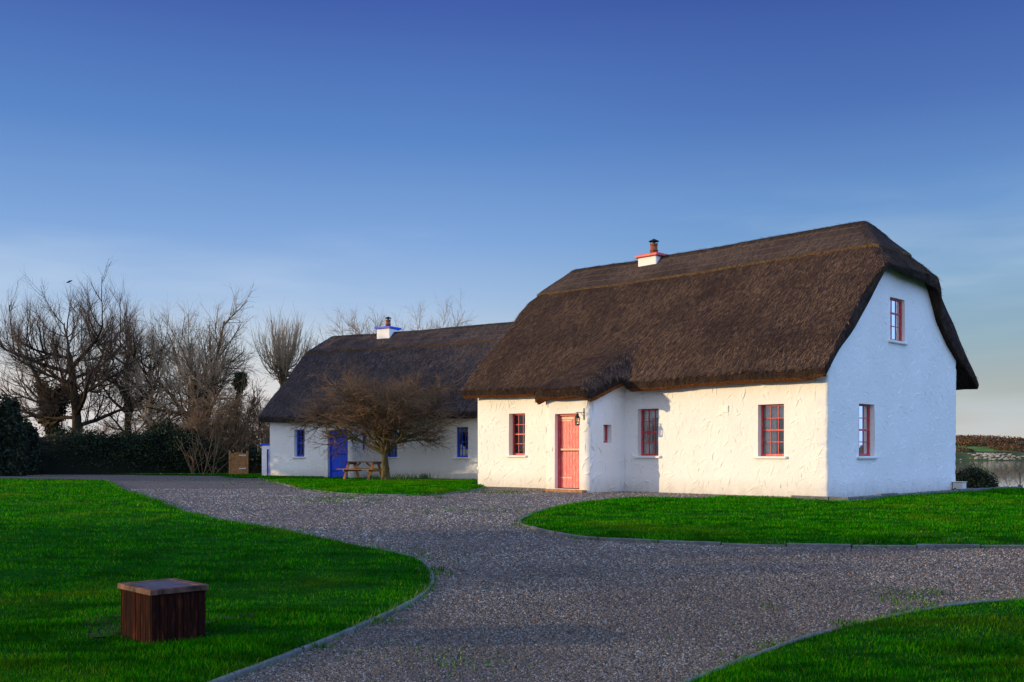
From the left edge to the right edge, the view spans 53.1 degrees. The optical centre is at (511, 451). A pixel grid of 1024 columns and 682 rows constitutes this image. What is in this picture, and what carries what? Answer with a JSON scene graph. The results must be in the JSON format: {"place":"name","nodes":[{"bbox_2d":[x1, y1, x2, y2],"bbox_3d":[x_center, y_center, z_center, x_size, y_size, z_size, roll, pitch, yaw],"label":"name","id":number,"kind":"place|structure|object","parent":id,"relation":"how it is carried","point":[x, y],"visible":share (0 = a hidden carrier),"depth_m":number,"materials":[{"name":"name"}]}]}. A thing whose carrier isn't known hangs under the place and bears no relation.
{"place":"outdoors","nodes":[
{"label":"outdoors","id":0,"kind":"place"},
{"bbox_2d":[164,472,249,474],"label":"verge","id":1,"kind":"structure","parent":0,"point":[199,473],"depth_m":51.16,"materials":[{"name":"green plant"}]},
{"bbox_2d":[217,476,476,495],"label":"lawn","id":2,"kind":"structure","parent":0,"point":[364,490],"depth_m":29.14,"materials":[{"name":"green plant"}]},
{"bbox_2d":[336,461,389,478],"bbox_3d":[-6.027,0.790,41.600,1.680,0.751,1.480,0,0,20],"label":"picnic table","id":3,"kind":"object","parent":2,"relation":"on","point":[371,469],"visible":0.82,"depth_m":41.46,"materials":[{"name":"brown wood"}]},
{"bbox_2d":[362,474,385,479],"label":"leaf clump","id":4,"kind":"object","parent":2,"relation":"on","point":[372,477],"visible":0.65,"depth_m":39.96,"materials":[{"name":"green plant"}]},
{"bbox_2d":[275,355,474,479],"bbox_3d":[-5.847,-1.299,40.445,8.987,5.107,7.271,0,0,0],"label":"bare tree","id":5,"kind":"object","parent":2,"relation":"on","point":[379,414],"visible":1,"depth_m":40.07,"materials":[{"name":"brown plant"}]},
{"bbox_2d":[385,473,416,479],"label":"leaf clump","id":6,"kind":"object","parent":2,"relation":"on","point":[403,477],"visible":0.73,"depth_m":40.27,"materials":[{"name":"green plant"}]},
{"bbox_2d":[412,473,438,479],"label":"leaf clump","id":7,"kind":"object","parent":2,"relation":"on","point":[423,476],"visible":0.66,"depth_m":40.87,"materials":[{"name":"green plant"}]},
{"bbox_2d":[0,472,1023,681],"bbox_3d":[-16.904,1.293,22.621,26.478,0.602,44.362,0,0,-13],"label":"lawn","id":8,"kind":"structure","parent":0,"point":[226,585],"depth_m":11.79,"materials":[{"name":"green plant"}]},
{"bbox_2d":[84,614,120,636],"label":"bare soil","id":9,"kind":"structure","parent":8,"relation":"on","point":[100,634],"depth_m":8.71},
{"bbox_2d":[118,578,208,643],"bbox_3d":[-2.857,1.369,8.390,0.496,0.569,0.616,0,0,-44],"label":"wooden box","id":10,"kind":"object","parent":8,"relation":"on","point":[162,610],"visible":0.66,"depth_m":8.21,"materials":[{"name":"brown wood"}]},
{"bbox_2d":[206,612,259,623],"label":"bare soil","id":11,"kind":"structure","parent":8,"relation":"on","point":[230,617],"depth_m":9.22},
{"bbox_2d":[0,475,1023,681],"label":"gravel drive","id":12,"kind":"structure","parent":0,"point":[150,482],"depth_m":14.39,"materials":[{"name":"grey gravel"}]},
{"bbox_2d":[303,641,333,649],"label":"weed","id":13,"kind":"object","parent":12,"relation":"on","point":[324,645],"visible":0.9,"depth_m":8.20,"materials":[{"name":"green plant"}]},
{"bbox_2d":[364,616,401,623],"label":"weed","id":14,"kind":"object","parent":12,"relation":"on","point":[385,620],"visible":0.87,"depth_m":9.27,"materials":[{"name":"green plant"}]},
{"bbox_2d":[420,569,452,575],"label":"weed","id":15,"kind":"object","parent":12,"relation":"on","point":[438,573],"visible":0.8,"depth_m":12.02,"materials":[{"name":"green plant"}]},
{"bbox_2d":[416,565,463,572],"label":"weed","id":16,"kind":"object","parent":12,"relation":"on","point":[439,568],"visible":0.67,"depth_m":12.22,"materials":[{"name":"green plant"}]},
{"bbox_2d":[510,519,536,525],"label":"weed","id":17,"kind":"object","parent":12,"relation":"on","point":[513,524],"visible":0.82,"depth_m":17.19,"materials":[{"name":"green plant"}]},
{"bbox_2d":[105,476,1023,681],"bbox_3d":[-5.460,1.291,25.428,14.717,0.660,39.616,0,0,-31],"label":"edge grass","id":18,"kind":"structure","parent":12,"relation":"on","point":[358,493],"depth_m":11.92,"materials":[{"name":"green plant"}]},
{"bbox_2d":[127,488,1023,681],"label":"gravel stones","id":19,"kind":"object","parent":12,"relation":"on","point":[553,673],"visible":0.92,"depth_m":10.53,"materials":[{"name":"grey gravel"}]},
{"bbox_2d":[132,475,1020,681],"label":"gravel sprouts","id":20,"kind":"object","parent":12,"relation":"on","point":[773,644],"visible":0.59,"depth_m":10.53,"materials":[{"name":"green plant"}]},
{"bbox_2d":[889,609,923,612],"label":"weed","id":21,"kind":"object","parent":12,"relation":"on","point":[898,610],"visible":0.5,"depth_m":9.70,"materials":[{"name":"green plant"}]},
{"bbox_2d":[952,481,966,489],"bbox_3d":[12.624,0.980,29.042,0.320,0.240,0.603,0,0,45],"label":"utility box","id":22,"kind":"object","parent":12,"relation":"on","point":[959,484],"visible":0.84,"depth_m":29.04,"materials":[{"name":"plastic"}]},
{"bbox_2d":[0,0,1023,449],"label":"sky","id":23,"kind":"structure","parent":0,"point":[384,156],"materials":[{"name":"blue"}]},
{"bbox_2d":[214,441,1023,471],"bbox_3d":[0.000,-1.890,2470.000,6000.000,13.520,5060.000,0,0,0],"label":"ground","id":24,"kind":"structure","parent":0,"point":[964,456],"depth_m":308.67,"materials":[{"name":"green plant"}]},
{"bbox_2d":[0,418,6,474],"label":"evergreen bush","id":25,"kind":"object","parent":24,"relation":"on","point":[1,441],"visible":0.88,"depth_m":49.12,"materials":[{"name":"green plant"}]},
{"bbox_2d":[0,392,29,475],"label":"evergreen bush","id":26,"kind":"object","parent":24,"relation":"on","point":[15,458],"visible":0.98,"depth_m":49.56,"materials":[{"name":"green plant"}]},
{"bbox_2d":[23,416,41,474],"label":"evergreen bush","id":27,"kind":"object","parent":24,"relation":"on","point":[35,461],"visible":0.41,"depth_m":51.78,"materials":[{"name":"green plant"}]},
{"bbox_2d":[0,331,98,436],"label":"bare tree","id":28,"kind":"object","parent":24,"relation":"on","point":[63,412],"visible":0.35,"depth_m":59.21,"materials":[{"name":"brown plant"}]},
{"bbox_2d":[49,425,76,435],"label":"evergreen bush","id":29,"kind":"object","parent":24,"relation":"on","point":[56,428],"visible":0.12,"depth_m":55.13,"materials":[{"name":"green plant"}]},
{"bbox_2d":[0,252,190,435],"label":"bare tree","id":30,"kind":"object","parent":24,"relation":"on","point":[70,384],"visible":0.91,"depth_m":56.31,"materials":[{"name":"brown plant"}]},
{"bbox_2d":[41,415,180,437],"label":"thicket","id":31,"kind":"object","parent":24,"relation":"on","point":[106,428],"visible":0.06,"depth_m":65.13,"materials":[{"name":"brown plant"}]},
{"bbox_2d":[52,292,185,436],"bbox_3d":[-22.367,-4.041,58.692,6.619,10.593,7.682,0,0,44],"label":"bare tree","id":32,"kind":"object","parent":24,"relation":"on","point":[129,402],"visible":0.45,"depth_m":58.56,"materials":[{"name":"brown plant"}]},
{"bbox_2d":[39,417,235,474],"bbox_3d":[-24.178,-0.097,53.555,19.602,2.694,2.958,0,0,0],"label":"hedge","id":33,"kind":"object","parent":24,"relation":"on","point":[88,453],"visible":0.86,"depth_m":52.67,"materials":[{"name":"green plant"}]},
{"bbox_2d":[100,400,186,435],"bbox_3d":[-21.629,-0.944,63.086,9.511,4.888,7.570,0,0,0],"label":"thicket","id":34,"kind":"object","parent":24,"relation":"on","point":[152,419],"visible":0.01,"depth_m":62.41,"materials":[{"name":"brown plant"}]},
{"bbox_2d":[98,299,191,427],"bbox_3d":[-21.494,-3.935,60.703,5.646,10.426,5.988,0,0,-33],"label":"bare tree","id":35,"kind":"object","parent":24,"relation":"on","point":[146,362],"visible":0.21,"depth_m":60.45,"materials":[{"name":"brown plant"}]},
{"bbox_2d":[100,281,265,435],"bbox_3d":[-17.738,-4.262,58.189,9.193,11.320,11.708,0,0,-34],"label":"bare tree","id":36,"kind":"object","parent":24,"relation":"on","point":[214,366],"visible":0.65,"depth_m":57.29,"materials":[{"name":"brown plant"}]},
{"bbox_2d":[176,438,206,473],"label":"bare shrub","id":37,"kind":"object","parent":24,"relation":"on","point":[191,469],"visible":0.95,"depth_m":51.61,"materials":[{"name":"plant"}]},
{"bbox_2d":[153,400,237,472],"bbox_3d":[-16.902,-0.789,55.029,4.877,4.115,4.657,0,0,0],"label":"thicket","id":38,"kind":"object","parent":24,"relation":"on","point":[195,414],"visible":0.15,"depth_m":54.59,"materials":[{"name":"brown plant"}]},
{"bbox_2d":[187,414,239,473],"bbox_3d":[-15.135,-0.349,51.370,2.194,3.217,2.192,0,0,32],"label":"bare shrub","id":39,"kind":"object","parent":24,"relation":"on","point":[209,450],"visible":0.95,"depth_m":51.26,"materials":[{"name":"brown plant"}]},
{"bbox_2d":[170,378,268,472],"bbox_3d":[-15.503,-1.322,54.359,5.566,5.405,3.960,0,0,-32],"label":"thicket","id":40,"kind":"object","parent":24,"relation":"on","point":[230,417],"visible":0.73,"depth_m":54.07,"materials":[{"name":"brown plant"}]},
{"bbox_2d":[188,403,256,473],"bbox_3d":[-14.402,-0.624,50.749,3.472,3.771,1.282,0,0,15],"label":"bare shrub","id":41,"kind":"object","parent":24,"relation":"on","point":[213,470],"visible":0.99,"depth_m":50.86,"materials":[{"name":"brown plant"}]},
{"bbox_2d":[223,370,249,472],"bbox_3d":[-15.137,-1.615,56.235,1.682,5.809,1.399,0,0,0],"label":"pollard tree","id":42,"kind":"object","parent":24,"relation":"on","point":[239,376],"visible":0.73,"depth_m":55.94,"materials":[{"name":"brown plant"}]},
{"bbox_2d":[229,451,248,473],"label":"garden gate","id":43,"kind":"structure","parent":24,"relation":"on","point":[238,463],"depth_m":51.20,"materials":[{"name":"brown wood"}]},
{"bbox_2d":[211,379,269,452],"bbox_3d":[-13.899,-1.384,57.452,6.174,5.660,4.902,0,0,0],"label":"thicket","id":44,"kind":"object","parent":24,"relation":"on","point":[261,435],"visible":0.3,"depth_m":56.64,"materials":[{"name":"brown plant"}]},
{"bbox_2d":[226,380,265,472],"bbox_3d":[-14.059,-1.317,54.445,2.207,5.257,1.281,0,0,-24],"label":"pollard tree","id":45,"kind":"object","parent":24,"relation":"on","point":[253,405],"visible":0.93,"depth_m":54.53,"materials":[{"name":"brown plant"}]},
{"bbox_2d":[232,395,269,448],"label":"thicket","id":46,"kind":"object","parent":24,"relation":"on","point":[261,429],"visible":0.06,"depth_m":65.24,"materials":[{"name":"brown plant"}]},
{"bbox_2d":[243,444,261,473],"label":"hedge","id":47,"kind":"object","parent":24,"relation":"on","point":[255,461],"visible":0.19,"depth_m":52.78,"materials":[{"name":"green plant"}]},
{"bbox_2d":[260,444,269,475],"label":"garden wall","id":48,"kind":"structure","parent":24,"relation":"on","point":[265,447],"depth_m":48.15,"materials":[{"name":"white paint"}]},
{"bbox_2d":[113,483,433,681],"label":"kerb","id":49,"kind":"structure","parent":24,"relation":"on","point":[246,670],"depth_m":8.32,"materials":[{"name":"concrete"}]},
{"bbox_2d":[245,298,319,386],"bbox_3d":[-13.670,-4.074,62.006,4.449,10.649,4.524,0,0,-35],"label":"bare tree","id":50,"kind":"object","parent":24,"relation":"on","point":[283,358],"visible":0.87,"depth_m":61.60,"materials":[{"name":"brown plant"}]},
{"bbox_2d":[265,479,486,495],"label":"kerb","id":51,"kind":"structure","parent":24,"relation":"on","point":[381,494],"depth_m":25.92,"materials":[{"name":"concrete"}]},
{"bbox_2d":[299,290,471,348],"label":"bare tree","id":52,"kind":"object","parent":24,"relation":"on","point":[377,325],"visible":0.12,"depth_m":65.46,"materials":[{"name":"brown plant"}]},
{"bbox_2d":[258,317,513,478],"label":"thatched cottage","id":53,"kind":"structure","parent":24,"relation":"on","point":[463,350],"depth_m":46.31,"materials":[{"name":"white paint"}]},
{"bbox_2d":[267,449,268,474],"bbox_3d":[-11.429,0.600,47.953,0.104,1.400,0.104,0,0,31],"label":"drain pipe","id":54,"kind":"object","parent":53,"relation":"attached to","point":[267,461],"visible":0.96,"depth_m":47.92,"materials":[{"name":"blue paint"}]},
{"bbox_2d":[292,429,305,457],"bbox_3d":[-9.708,-0.347,47.050,0.800,1.325,0.295,0,0,31],"label":"window","id":55,"kind":"structure","parent":53,"relation":"in","point":[300,449],"depth_m":47.18,"materials":[{"name":"blue paint"}]},
{"bbox_2d":[330,430,347,476],"bbox_3d":[-7.378,0.120,44.036,1.140,2.060,0.100,0,0,31],"label":"door","id":56,"kind":"structure","parent":53,"relation":"in","point":[336,463],"depth_m":44.08,"materials":[{"name":"blue paint"}]},
{"bbox_2d":[388,432,398,458],"bbox_3d":[-5.178,-0.347,44.327,0.830,1.325,0.295,0,0,31],"label":"window","id":57,"kind":"structure","parent":53,"relation":"in","point":[392,456],"depth_m":44.36,"materials":[{"name":"blue paint"}]},
{"bbox_2d":[452,427,469,458],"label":"window","id":58,"kind":"structure","parent":53,"relation":"in","point":[465,428],"depth_m":42.65,"materials":[{"name":"blue paint"}]},
{"bbox_2d":[461,220,978,496],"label":"thatched cottage","id":59,"kind":"structure","parent":24,"relation":"on","point":[830,361],"depth_m":27.34,"materials":[{"name":"paint"}]},
{"bbox_2d":[505,413,526,456],"bbox_3d":[0.201,-0.487,31.240,0.860,1.345,0.295,0,0,45],"label":"window","id":60,"kind":"structure","parent":59,"relation":"in","point":[518,419],"depth_m":31.38,"materials":[{"name":"red paint"}]},
{"bbox_2d":[544,413,586,492],"bbox_3d":[1.508,0.095,27.803,1.380,2.250,0.380,0,0,45],"label":"door","id":61,"kind":"structure","parent":59,"relation":"in","point":[568,432],"depth_m":27.95,"materials":[{"name":"red paint"}]},
{"bbox_2d":[575,408,584,425],"bbox_3d":[1.804,-0.917,27.218,0.170,0.475,0.358,0,0,45],"label":"wall lantern","id":62,"kind":"object","parent":59,"relation":"attached to","point":[576,417],"depth_m":27.13,"materials":[{"name":"black metal"}]},
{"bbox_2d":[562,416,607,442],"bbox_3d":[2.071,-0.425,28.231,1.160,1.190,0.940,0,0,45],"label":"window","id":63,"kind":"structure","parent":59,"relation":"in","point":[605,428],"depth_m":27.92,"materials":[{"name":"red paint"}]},
{"bbox_2d":[634,409,660,457],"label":"window","id":64,"kind":"structure","parent":59,"relation":"in","point":[647,415],"depth_m":28.01,"materials":[{"name":"red paint"}]},
{"bbox_2d":[722,405,728,412],"bbox_3d":[5.411,-1.070,25.957,0.180,0.180,0.062,0,0,45],"label":"wall vent","id":65,"kind":"object","parent":59,"relation":"attached to","point":[725,408],"depth_m":25.93,"materials":[{"name":"plastic"}]},
{"bbox_2d":[753,404,786,458],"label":"window","id":66,"kind":"structure","parent":59,"relation":"in","point":[772,416],"depth_m":25.32,"materials":[{"name":"red paint"}]},
{"bbox_2d":[857,404,878,458],"bbox_3d":[8.760,-0.497,25.454,0.265,1.365,1.040,0,0,45],"label":"window","id":67,"kind":"structure","parent":59,"relation":"in","point":[864,410],"depth_m":25.60,"materials":[{"name":"red paint"}]},
{"bbox_2d":[888,298,908,344],"bbox_3d":[9.996,-3.388,26.665,0.215,1.185,1.060,0,0,45],"label":"window","id":68,"kind":"structure","parent":59,"relation":"in","point":[895,305],"depth_m":26.80,"materials":[{"name":"red paint"}]},
{"bbox_2d":[518,508,1023,548],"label":"kerb","id":69,"kind":"structure","parent":24,"relation":"on","point":[822,545],"depth_m":14.55,"materials":[{"name":"concrete"}]},
{"bbox_2d":[681,598,1023,681],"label":"kerb","id":70,"kind":"structure","parent":24,"relation":"on","point":[818,632],"depth_m":8.49,"materials":[{"name":"concrete"}]},
{"bbox_2d":[791,485,1022,500],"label":"house kerb","id":71,"kind":"structure","parent":24,"relation":"on","point":[877,496],"depth_m":23.18,"materials":[{"name":"concrete"}]},
{"bbox_2d":[955,463,999,487],"bbox_3d":[18.177,1.293,41.030,2.567,1.689,2.214,0,0,0],"label":"dark bush","id":72,"kind":"object","parent":24,"relation":"on","point":[974,477],"visible":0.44,"depth_m":40.41,"materials":[{"name":"green plant"}]},
{"bbox_2d":[955,434,1023,451],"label":"wood","id":73,"kind":"object","parent":24,"relation":"on","point":[999,443],"visible":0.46,"depth_m":335.79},
{"bbox_2d":[960,453,1023,459],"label":"shore rocks","id":74,"kind":"object","parent":24,"relation":"on","point":[990,455],"visible":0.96,"depth_m":307.49,"materials":[{"name":"grey stone"}]},
{"bbox_2d":[522,490,1023,545],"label":"lawn","id":75,"kind":"structure","parent":0,"point":[832,541],"depth_m":17.39,"materials":[{"name":"green plant"}]},
{"bbox_2d":[758,539,790,544],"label":"weed","id":76,"kind":"object","parent":75,"relation":"on","point":[773,541],"visible":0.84,"depth_m":14.66,"materials":[{"name":"green plant"}]},
{"bbox_2d":[842,538,880,544],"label":"weed","id":77,"kind":"object","parent":75,"relation":"on","point":[864,541],"visible":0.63,"depth_m":14.59,"materials":[{"name":"green plant"}]},
{"bbox_2d":[882,530,934,536],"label":"weed","id":78,"kind":"object","parent":75,"relation":"on","point":[912,533],"visible":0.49,"depth_m":15.20,"materials":[{"name":"green plant"}]},
{"bbox_2d":[935,537,973,542],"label":"weed","id":79,"kind":"object","parent":75,"relation":"on","point":[954,538],"visible":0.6,"depth_m":14.78,"materials":[{"name":"green plant"}]},
{"bbox_2d":[695,601,1023,681],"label":"lawn","id":80,"kind":"structure","parent":0,"point":[958,632],"depth_m":8.05,"materials":[{"name":"green plant"}]},
{"bbox_2d":[956,445,1016,451],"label":"field","id":81,"kind":"structure","parent":0,"point":[980,449],"depth_m":323.99,"materials":[{"name":"green plant"}]},
{"bbox_2d":[955,461,1023,487],"bbox_3d":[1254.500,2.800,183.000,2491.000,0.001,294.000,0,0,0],"label":"water","id":82,"kind":"structure","parent":0,"point":[1001,466],"depth_m":166.38,"materials":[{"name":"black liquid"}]},
{"bbox_2d":[992,463,1020,485],"bbox_3d":[16.197,0.890,33.530,1.011,1.156,0.914,0,0,0],"label":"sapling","id":83,"kind":"object","parent":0,"point":[1005,479],"visible":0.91,"depth_m":33.52,"materials":[{"name":"brown plant"}]},
{"bbox_2d":[998,448,1023,484],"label":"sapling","id":84,"kind":"object","parent":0,"point":[1020,459],"visible":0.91,"depth_m":33.98,"materials":[{"name":"plant"}]}
]}

